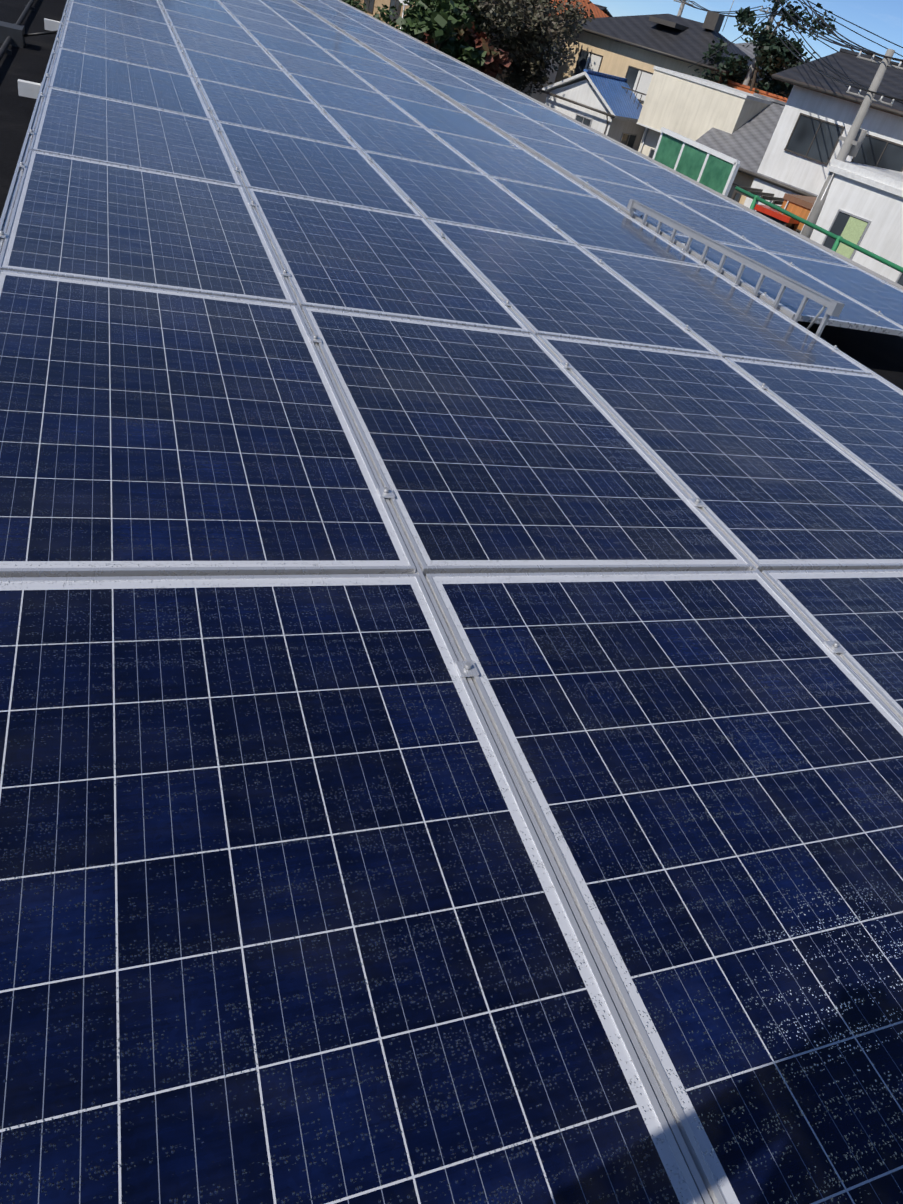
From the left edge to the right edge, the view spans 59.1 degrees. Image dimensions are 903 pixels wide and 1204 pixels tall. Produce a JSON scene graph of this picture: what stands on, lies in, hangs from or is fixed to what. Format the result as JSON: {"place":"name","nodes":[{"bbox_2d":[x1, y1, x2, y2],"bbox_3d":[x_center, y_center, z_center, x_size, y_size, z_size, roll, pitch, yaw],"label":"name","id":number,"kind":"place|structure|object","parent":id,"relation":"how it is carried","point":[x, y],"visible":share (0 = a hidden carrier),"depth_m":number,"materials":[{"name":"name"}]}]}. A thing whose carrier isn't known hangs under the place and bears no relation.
{"place":"outdoors","nodes":[
{"label":"outdoors","id":0,"kind":"place"},
{"bbox_2d":[362,0,512,85],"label":"house","id":1,"kind":"structure","parent":0,"point":[371,9],"depth_m":51.20,"materials":[{"name":"beige paint"}]},
{"bbox_2d":[0,0,902,389],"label":"host building","id":2,"kind":"structure","parent":0,"point":[880,354],"depth_m":6.30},
{"bbox_2d":[0,0,57,60],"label":"roof wiring","id":3,"kind":"object","parent":2,"relation":"on","point":[14,34],"visible":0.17,"depth_m":7.42,"materials":[{"name":"plastic"}]},
{"bbox_2d":[17,18,60,98],"bbox_3d":[-4.561,-13.155,17.307,6.550,0.238,43.920,-1,40,-23],"label":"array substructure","id":4,"kind":"object","parent":2,"relation":"on","point":[29,89],"visible":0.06,"depth_m":5.37,"materials":[{"name":"metal"}]},
{"bbox_2d":[0,0,70,254],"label":"rail edge","id":5,"kind":"object","parent":4,"relation":"on","point":[5,218],"visible":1,"depth_m":3.89,"materials":[{"name":"metal"}]},
{"bbox_2d":[65,1,178,46],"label":"solar panel","id":6,"kind":"object","parent":4,"relation":"on","point":[96,17],"visible":0.75,"depth_m":8.15,"materials":[{"name":"glass"}]},
{"bbox_2d":[47,47,211,119],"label":"solar panel","id":7,"kind":"object","parent":4,"relation":"on","point":[92,75],"visible":0.73,"depth_m":5.75,"materials":[{"name":"photovoltaic silicon cells"},{"name":"glass"},{"name":"aluminium"}]},
{"bbox_2d":[0,150,295,304],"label":"solar panel","id":8,"kind":"object","parent":4,"relation":"on","point":[79,218],"visible":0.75,"depth_m":3.31,"materials":[{"name":"photovoltaic silicon cells"},{"name":"glass"},{"name":"aluminium"}]},
{"bbox_2d":[159,0,242,27],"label":"solar panel","id":9,"kind":"object","parent":4,"relation":"on","point":[201,11],"visible":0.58,"depth_m":10.91,"materials":[{"name":"glass"}]},
{"bbox_2d":[179,0,228,12],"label":"solar panel","id":10,"kind":"object","parent":4,"relation":"on","point":[215,5],"visible":0.66,"depth_m":12.03,"materials":[{"name":"glass"}]},
{"bbox_2d":[163,8,260,46],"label":"solar panel","id":11,"kind":"object","parent":4,"relation":"on","point":[205,26],"visible":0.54,"depth_m":9.74,"materials":[{"name":"glass"}]},
{"bbox_2d":[171,25,283,70],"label":"solar panel","id":12,"kind":"object","parent":4,"relation":"on","point":[220,46],"visible":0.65,"depth_m":8.55,"materials":[{"name":"glass"}]},
{"bbox_2d":[182,48,314,103],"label":"solar panel","id":13,"kind":"object","parent":4,"relation":"on","point":[219,69],"visible":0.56,"depth_m":7.35,"materials":[{"name":"photovoltaic silicon cells"},{"name":"glass"},{"name":"aluminium"}]},
{"bbox_2d":[218,0,281,17],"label":"solar panel","id":14,"kind":"object","parent":4,"relation":"on","point":[254,6],"visible":0.6,"depth_m":13.64,"materials":[{"name":"glass"}]},
{"bbox_2d":[220,2,298,30],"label":"solar panel","id":15,"kind":"object","parent":4,"relation":"on","point":[256,15],"visible":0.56,"depth_m":12.52,"materials":[{"name":"glass"}]},
{"bbox_2d":[232,14,319,46],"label":"solar panel","id":16,"kind":"object","parent":4,"relation":"on","point":[270,29],"visible":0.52,"depth_m":11.34,"materials":[{"name":"glass"}]},
{"bbox_2d":[196,78,357,148],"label":"solar panel","id":17,"kind":"object","parent":4,"relation":"on","point":[231,104],"visible":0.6,"depth_m":6.15,"materials":[{"name":"photovoltaic silicon cells"},{"name":"glass"},{"name":"aluminium"}]},
{"bbox_2d":[246,29,346,67],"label":"solar panel","id":18,"kind":"object","parent":4,"relation":"on","point":[280,44],"visible":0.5,"depth_m":10.14,"materials":[{"name":"glass"}]},
{"bbox_2d":[269,7,340,32],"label":"solar panel","id":19,"kind":"object","parent":4,"relation":"on","point":[303,19],"visible":0.58,"depth_m":14.11,"materials":[{"name":"glass"}]},
{"bbox_2d":[215,121,422,217],"bbox_3d":[-0.894,-2.756,5.055,1.010,0.035,1.660,-1,40,-23],"label":"solar panel","id":20,"kind":"object","parent":4,"relation":"on","point":[288,164],"visible":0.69,"depth_m":4.94,"materials":[{"name":"photovoltaic silicon cells"},{"name":"glass"},{"name":"aluminium"}]},
{"bbox_2d":[264,48,378,92],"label":"solar panel","id":21,"kind":"object","parent":4,"relation":"on","point":[312,68],"visible":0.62,"depth_m":8.95,"materials":[{"name":"glass"}]},
{"bbox_2d":[308,8,372,30],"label":"solar panel","id":22,"kind":"object","parent":4,"relation":"on","point":[339,19],"visible":0.54,"depth_m":16.36,"materials":[{"name":"glass"}]},
{"bbox_2d":[302,32,390,64],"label":"solar panel","id":23,"kind":"object","parent":4,"relation":"on","point":[342,47],"visible":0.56,"depth_m":11.72,"materials":[{"name":"glass"}]},
{"bbox_2d":[0,574,703,1203],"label":"solar panel","id":24,"kind":"object","parent":4,"relation":"on","point":[286,914],"visible":1,"depth_m":1.14,"materials":[{"name":"photovoltaic silicon cells"},{"name":"glass"},{"name":"aluminium"}]},
{"bbox_2d":[287,72,424,127],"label":"solar panel","id":25,"kind":"object","parent":4,"relation":"on","point":[344,97],"visible":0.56,"depth_m":7.75,"materials":[{"name":"photovoltaic silicon cells"},{"name":"glass"},{"name":"aluminium"}]},
{"bbox_2d":[342,29,418,56],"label":"solar panel","id":26,"kind":"object","parent":4,"relation":"on","point":[378,42],"visible":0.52,"depth_m":13.99,"materials":[{"name":"glass"}]},
{"bbox_2d":[247,188,531,333],"bbox_3d":[-0.376,-1.682,3.872,1.010,0.035,1.660,-1,40,-23],"label":"solar panel","id":27,"kind":"object","parent":4,"relation":"on","point":[339,257],"visible":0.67,"depth_m":3.72,"materials":[{"name":"photovoltaic silicon cells"},{"name":"glass"},{"name":"aluminium"}]},
{"bbox_2d":[318,104,484,174],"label":"solar panel","id":28,"kind":"object","parent":4,"relation":"on","point":[390,138],"visible":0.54,"depth_m":6.55,"materials":[{"name":"photovoltaic silicon cells"},{"name":"glass"},{"name":"aluminium"}]},
{"bbox_2d":[349,68,466,113],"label":"solar panel","id":29,"kind":"object","parent":4,"relation":"on","point":[403,90],"visible":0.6,"depth_m":9.34,"materials":[{"name":"glass"}]},
{"bbox_2d":[158,0,712,1203],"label":"rail","id":30,"kind":"object","parent":4,"relation":"on","point":[466,670],"visible":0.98,"depth_m":1.46,"materials":[{"name":"metal"}]},
{"bbox_2d":[71,0,168,24],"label":"solar panel","id":31,"kind":"object","parent":30,"relation":"on","point":[142,10],"visible":0.6,"depth_m":9.27,"materials":[{"name":"glass"}]},
{"bbox_2d":[58,20,192,76],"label":"solar panel","id":32,"kind":"object","parent":30,"relation":"on","point":[82,38],"visible":0.71,"depth_m":6.95,"materials":[{"name":"photovoltaic silicon cells"},{"name":"glass"},{"name":"aluminium"}]},
{"bbox_2d":[30,86,241,185],"bbox_3d":[-1.845,-2.733,4.661,1.010,0.035,1.660,-1,40,-23],"label":"solar panel","id":33,"kind":"object","parent":30,"relation":"on","point":[89,127],"visible":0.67,"depth_m":4.54,"materials":[{"name":"photovoltaic silicon cells"},{"name":"glass"},{"name":"aluminium"}]},
{"bbox_2d":[0,270,415,577],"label":"solar panel","id":34,"kind":"object","parent":30,"relation":"on","point":[146,431],"visible":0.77,"depth_m":2.09,"materials":[{"name":"photovoltaic silicon cells"},{"name":"glass"},{"name":"aluminium"}]},
{"bbox_2d":[388,58,484,93],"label":"solar panel","id":35,"kind":"object","parent":4,"relation":"on","point":[433,75],"visible":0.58,"depth_m":11.61,"materials":[{"name":"glass"}]},
{"bbox_2d":[361,150,574,243],"bbox_3d":[0.058,-2.779,5.450,1.010,0.035,1.660,-1,40,-23],"label":"solar panel","id":36,"kind":"object","parent":4,"relation":"on","point":[446,194],"visible":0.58,"depth_m":5.34,"materials":[{"name":"photovoltaic silicon cells"},{"name":"glass"},{"name":"aluminium"}]},
{"bbox_2d":[427,128,597,197],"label":"solar panel","id":37,"kind":"object","parent":4,"relation":"on","point":[503,161],"visible":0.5,"depth_m":6.95,"materials":[{"name":"photovoltaic silicon cells"},{"name":"glass"},{"name":"aluminium"}]},
{"bbox_2d":[458,102,586,150],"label":"solar panel","id":38,"kind":"object","parent":4,"relation":"on","point":[518,126],"visible":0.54,"depth_m":9.22,"materials":[{"name":"photovoltaic silicon cells"},{"name":"glass"},{"name":"aluminium"}]},
{"bbox_2d":[301,306,752,576],"bbox_3d":[0.141,-0.608,2.688,1.010,0.035,1.660,-1,40,-23],"label":"solar panel","id":39,"kind":"object","parent":4,"relation":"on","point":[494,451],"visible":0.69,"depth_m":2.48,"materials":[{"name":"photovoltaic silicon cells"},{"name":"glass"},{"name":"aluminium"}]},
{"bbox_2d":[293,0,794,319],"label":"rail edge","id":40,"kind":"object","parent":4,"relation":"on","point":[761,296],"visible":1,"depth_m":7.00,"materials":[{"name":"metal"}]},
{"bbox_2d":[221,2,902,723],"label":"rail","id":41,"kind":"object","parent":4,"relation":"on","point":[837,648],"visible":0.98,"depth_m":2.53,"materials":[{"name":"metal"}]},
{"bbox_2d":[427,219,718,355],"bbox_3d":[0.575,-1.705,4.266,1.010,0.035,1.660,-1,40,-23],"label":"solar panel","id":42,"kind":"object","parent":4,"relation":"on","point":[546,287],"visible":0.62,"depth_m":4.13,"materials":[{"name":"photovoltaic silicon cells"},{"name":"glass"},{"name":"aluminium"}]},
{"bbox_2d":[265,3,900,494],"bbox_3d":[-4.640,-13.527,17.488,0.040,0.077,45.360,-1,40,-23],"label":"rail","id":43,"kind":"object","parent":4,"relation":"on","point":[687,327],"visible":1,"depth_m":4.79,"materials":[{"name":"metal"}]},
{"bbox_2d":[260,0,322,20],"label":"solar panel","id":44,"kind":"object","parent":43,"relation":"on","point":[291,9],"visible":0.62,"depth_m":15.28,"materials":[{"name":"glass"}]},
{"bbox_2d":[283,18,364,47],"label":"solar panel","id":45,"kind":"object","parent":43,"relation":"on","point":[319,31],"visible":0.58,"depth_m":12.92,"materials":[{"name":"glass"}]},
{"bbox_2d":[322,48,423,85],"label":"solar panel","id":46,"kind":"object","parent":43,"relation":"on","point":[369,66],"visible":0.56,"depth_m":10.53,"materials":[{"name":"glass"}]},
{"bbox_2d":[383,94,521,148],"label":"solar panel","id":47,"kind":"object","parent":43,"relation":"on","point":[446,120],"visible":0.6,"depth_m":8.15,"materials":[{"name":"photovoltaic silicon cells"},{"name":"glass"},{"name":"aluminium"}]},
{"bbox_2d":[488,176,704,266],"bbox_3d":[1.009,-2.802,5.845,1.010,0.035,1.660,-1,40,-23],"label":"solar panel","id":48,"kind":"object","parent":43,"relation":"on","point":[586,220],"visible":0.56,"depth_m":5.75,"materials":[{"name":"photovoltaic silicon cells"},{"name":"glass"},{"name":"aluminium"}]},
{"bbox_2d":[724,357,902,495],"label":"solar panel","id":49,"kind":"object","parent":43,"relation":"on","point":[858,417],"visible":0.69,"depth_m":3.67,"materials":[{"name":"glass"}]},
{"bbox_2d":[507,133,661,192],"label":"solar panel","id":50,"kind":"object","parent":4,"relation":"on","point":[574,161],"visible":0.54,"depth_m":8.03,"materials":[{"name":"photovoltaic silicon cells"},{"name":"glass"},{"name":"aluminium"}]},
{"bbox_2d":[291,0,902,392],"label":"rail edge","id":51,"kind":"object","parent":4,"relation":"on","point":[808,331],"visible":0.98,"depth_m":5.67,"materials":[{"name":"metal"}]},
{"bbox_2d":[321,1,902,338],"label":"rail","id":52,"kind":"object","parent":4,"relation":"on","point":[742,236],"visible":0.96,"depth_m":7.90,"materials":[{"name":"metal"}]},
{"bbox_2d":[297,0,352,19],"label":"solar panel","id":53,"kind":"object","parent":52,"relation":"on","point":[323,9],"visible":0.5,"depth_m":17.56,"materials":[{"name":"glass"}]},
{"bbox_2d":[324,18,393,42],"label":"solar panel","id":54,"kind":"object","parent":52,"relation":"on","point":[355,29],"visible":0.62,"depth_m":15.17,"materials":[{"name":"glass"}]},
{"bbox_2d":[364,43,448,73],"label":"solar panel","id":55,"kind":"object","parent":52,"relation":"on","point":[404,57],"visible":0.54,"depth_m":12.81,"materials":[{"name":"glass"}]},
{"bbox_2d":[420,78,529,118],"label":"solar panel","id":56,"kind":"object","parent":52,"relation":"on","point":[470,97],"visible":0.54,"depth_m":10.42,"materials":[{"name":"glass"}]},
{"bbox_2d":[338,0,902,290],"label":"rail edge","id":57,"kind":"object","parent":4,"relation":"on","point":[885,281],"visible":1,"depth_m":8.87,"materials":[{"name":"metal"}]},
{"bbox_2d":[356,21,418,42],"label":"solar panel","id":58,"kind":"object","parent":57,"relation":"on","point":[387,31],"visible":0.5,"depth_m":16.77,"materials":[{"name":"glass"}]},
{"bbox_2d":[374,31,444,55],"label":"solar panel","id":59,"kind":"object","parent":57,"relation":"on","point":[405,42],"visible":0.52,"depth_m":15.57,"materials":[{"name":"glass"}]},
{"bbox_2d":[396,43,473,70],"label":"solar panel","id":60,"kind":"object","parent":57,"relation":"on","point":[433,56],"visible":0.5,"depth_m":14.38,"materials":[{"name":"glass"}]},
{"bbox_2d":[421,57,508,88],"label":"solar panel","id":61,"kind":"object","parent":57,"relation":"on","point":[462,72],"visible":0.56,"depth_m":13.19,"materials":[{"name":"glass"}]},
{"bbox_2d":[451,74,548,109],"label":"solar panel","id":62,"kind":"object","parent":57,"relation":"on","point":[497,91],"visible":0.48,"depth_m":12.00,"materials":[{"name":"glass"}]},
{"bbox_2d":[489,95,599,135],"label":"solar panel","id":63,"kind":"object","parent":57,"relation":"on","point":[531,112],"visible":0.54,"depth_m":10.81,"materials":[{"name":"glass"}]},
{"bbox_2d":[533,120,663,168],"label":"solar panel","id":64,"kind":"object","parent":57,"relation":"on","point":[593,143],"visible":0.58,"depth_m":9.62,"materials":[{"name":"photovoltaic silicon cells"},{"name":"glass"},{"name":"aluminium"}]},
{"bbox_2d":[590,152,745,210],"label":"solar panel","id":65,"kind":"object","parent":57,"relation":"on","point":[663,181],"visible":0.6,"depth_m":8.43,"materials":[{"name":"photovoltaic silicon cells"},{"name":"glass"},{"name":"aluminium"}]},
{"bbox_2d":[665,194,855,267],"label":"solar panel","id":66,"kind":"object","parent":57,"relation":"on","point":[760,233],"visible":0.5,"depth_m":7.23,"materials":[{"name":"photovoltaic silicon cells"},{"name":"glass"},{"name":"aluminium"}]},
{"bbox_2d":[425,571,902,1203],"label":"solar panel","id":67,"kind":"object","parent":4,"relation":"on","point":[707,767],"visible":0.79,"depth_m":1.46,"materials":[{"name":"photovoltaic silicon cells"},{"name":"glass"},{"name":"aluminium"}]},
{"bbox_2d":[573,174,762,249],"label":"solar panel","id":68,"kind":"object","parent":4,"relation":"on","point":[662,203],"visible":0.54,"depth_m":6.95,"materials":[{"name":"photovoltaic silicon cells"},{"name":"glass"},{"name":"aluminium"}]},
{"bbox_2d":[537,334,902,572],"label":"solar panel","id":69,"kind":"object","parent":4,"relation":"on","point":[770,481],"visible":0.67,"depth_m":2.94,"materials":[{"name":"dark blue silicon solar cells"},{"name":"glass"},{"name":"aluminium"}]},
{"bbox_2d":[579,245,871,374],"bbox_3d":[1.526,-1.728,4.661,1.010,0.035,1.660,-1,40,-23],"label":"solar panel","id":70,"kind":"object","parent":4,"relation":"on","point":[720,315],"visible":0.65,"depth_m":4.54,"materials":[{"name":"photovoltaic silicon cells"},{"name":"glass"},{"name":"aluminium"}]},
{"bbox_2d":[664,231,902,335],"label":"solar panel","id":71,"kind":"object","parent":4,"relation":"on","point":[854,314],"visible":0.48,"depth_m":5.53,"materials":[{"name":"dark blue silicon solar cells"},{"name":"glass"},{"name":"aluminium"}]},
{"bbox_2d":[762,569,902,720],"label":"solar panel","id":72,"kind":"object","parent":4,"relation":"on","point":[857,615],"visible":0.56,"depth_m":2.21,"materials":[{"name":"dark blue silicon solar cells"},{"name":"glass"},{"name":"aluminium"}]},
{"bbox_2d":[767,251,902,326],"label":"solar panel","id":73,"kind":"object","parent":4,"relation":"on","point":[869,291],"visible":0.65,"depth_m":6.25,"materials":[{"name":"glass"},{"name":"silicon"},{"name":"aluminium"}]},
{"bbox_2d":[627,199,844,336],"bbox_3d":[1.875,-2.267,5.609,0.306,0.568,2.471,-1,40,-23],"label":"ladder","id":74,"kind":"object","parent":2,"relation":"on","point":[834,308],"visible":0.38,"depth_m":5.16,"materials":[{"name":"metal"}]},
{"bbox_2d":[517,0,608,103],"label":"orange house","id":75,"kind":"structure","parent":0,"point":[597,13],"depth_m":54.69,"materials":[{"name":"tile"}]},
{"bbox_2d":[636,66,773,157],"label":"cream house","id":76,"kind":"structure","parent":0,"point":[694,108],"depth_m":33.97,"materials":[{"name":"beige paint"}]},
{"bbox_2d":[590,0,902,62],"label":"sky","id":77,"kind":"structure","parent":0,"point":[883,18],"materials":[{"name":"blue"}]},
{"bbox_2d":[721,80,787,101],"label":"roof","id":78,"kind":"structure","parent":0,"point":[738,86],"depth_m":37.53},
{"label":"ground","id":79,"kind":"structure","parent":0,"visible":0},
{"bbox_2d":[342,0,514,47],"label":"broad tree","id":80,"kind":"object","parent":79,"relation":"on","point":[410,3],"visible":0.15,"depth_m":38.06,"materials":[{"name":"green plant"}]},
{"bbox_2d":[396,0,486,68],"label":"green shrub","id":81,"kind":"object","parent":79,"relation":"on","point":[441,22],"visible":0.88,"depth_m":30.77,"materials":[{"name":"green plant"}]},
{"bbox_2d":[420,22,511,78],"bbox_3d":[0.279,-21.738,33.825,4.049,5.333,2.776,27,38,13],"label":"red shrub","id":82,"kind":"object","parent":79,"relation":"on","point":[495,60],"visible":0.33,"depth_m":32.76,"materials":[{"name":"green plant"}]},
{"bbox_2d":[430,0,595,79],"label":"broad tree","id":83,"kind":"object","parent":79,"relation":"on","point":[532,32],"visible":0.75,"depth_m":38.65,"materials":[{"name":"green plant"}]},
{"bbox_2d":[476,0,592,94],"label":"broad tree","id":84,"kind":"object","parent":79,"relation":"on","point":[521,73],"visible":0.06,"depth_m":43.32,"materials":[{"name":"green plant"}]},
{"bbox_2d":[539,69,645,150],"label":"house","id":85,"kind":"structure","parent":79,"relation":"on","point":[601,102],"depth_m":39.75,"materials":[{"name":"white paint"}]},
{"bbox_2d":[554,11,776,108],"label":"beige house","id":86,"kind":"structure","parent":79,"relation":"on","point":[634,50],"depth_m":40.72,"materials":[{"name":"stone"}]},
{"bbox_2d":[696,93,817,206],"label":"grey house tiles","id":87,"kind":"object","parent":79,"relation":"on","point":[746,144],"visible":0.25,"depth_m":32.37,"materials":[{"name":"grey tile"}]},
{"bbox_2d":[692,0,835,97],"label":"pine tree","id":88,"kind":"object","parent":79,"relation":"on","point":[776,54],"visible":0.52,"depth_m":36.46,"materials":[{"name":"green plant"}]},
{"bbox_2d":[743,0,786,85],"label":"utility pole","id":89,"kind":"object","parent":79,"relation":"on","point":[749,75],"visible":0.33,"depth_m":37.25,"materials":[{"name":"concrete"}]},
{"bbox_2d":[754,204,799,229],"bbox_3d":[11.995,-12.623,28.937,1.988,2.520,3.270,-17,48,-37],"label":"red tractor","id":90,"kind":"object","parent":79,"relation":"on","point":[773,214],"visible":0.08,"depth_m":28.16,"materials":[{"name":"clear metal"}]},
{"bbox_2d":[652,127,902,272],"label":"green fence","id":91,"kind":"object","parent":79,"relation":"on","point":[713,169],"visible":0.25,"depth_m":11.82,"materials":[{"name":"green metal"}]},
{"bbox_2d":[776,193,816,233],"bbox_3d":[13.873,-12.407,28.910,3.400,3.080,4.300,-17,48,-37],"label":"garage timber","id":92,"kind":"object","parent":79,"relation":"on","point":[801,206],"visible":0.08,"depth_m":28.19,"materials":[{"name":"wood"}]},
{"bbox_2d":[744,48,902,210],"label":"white house","id":93,"kind":"structure","parent":79,"relation":"on","point":[817,117],"depth_m":29.19,"materials":[{"name":"paint"}]},
{"bbox_2d":[800,158,902,285],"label":"building","id":94,"kind":"structure","parent":79,"relation":"on","point":[863,206],"depth_m":23.71,"materials":[{"name":"paint"}]},
{"bbox_2d":[801,49,902,238],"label":"utility pole","id":95,"kind":"object","parent":79,"relation":"on","point":[853,139],"visible":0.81,"depth_m":23.48,"materials":[{"name":"concrete"}]},
{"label":"house","id":96,"kind":"object","parent":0,"visible":0},
{"bbox_2d":[680,0,902,103],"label":"power lines","id":97,"kind":"object","parent":96,"relation":"attached to","point":[853,48],"visible":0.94,"depth_m":30.30,"materials":[{"name":"black metal"}]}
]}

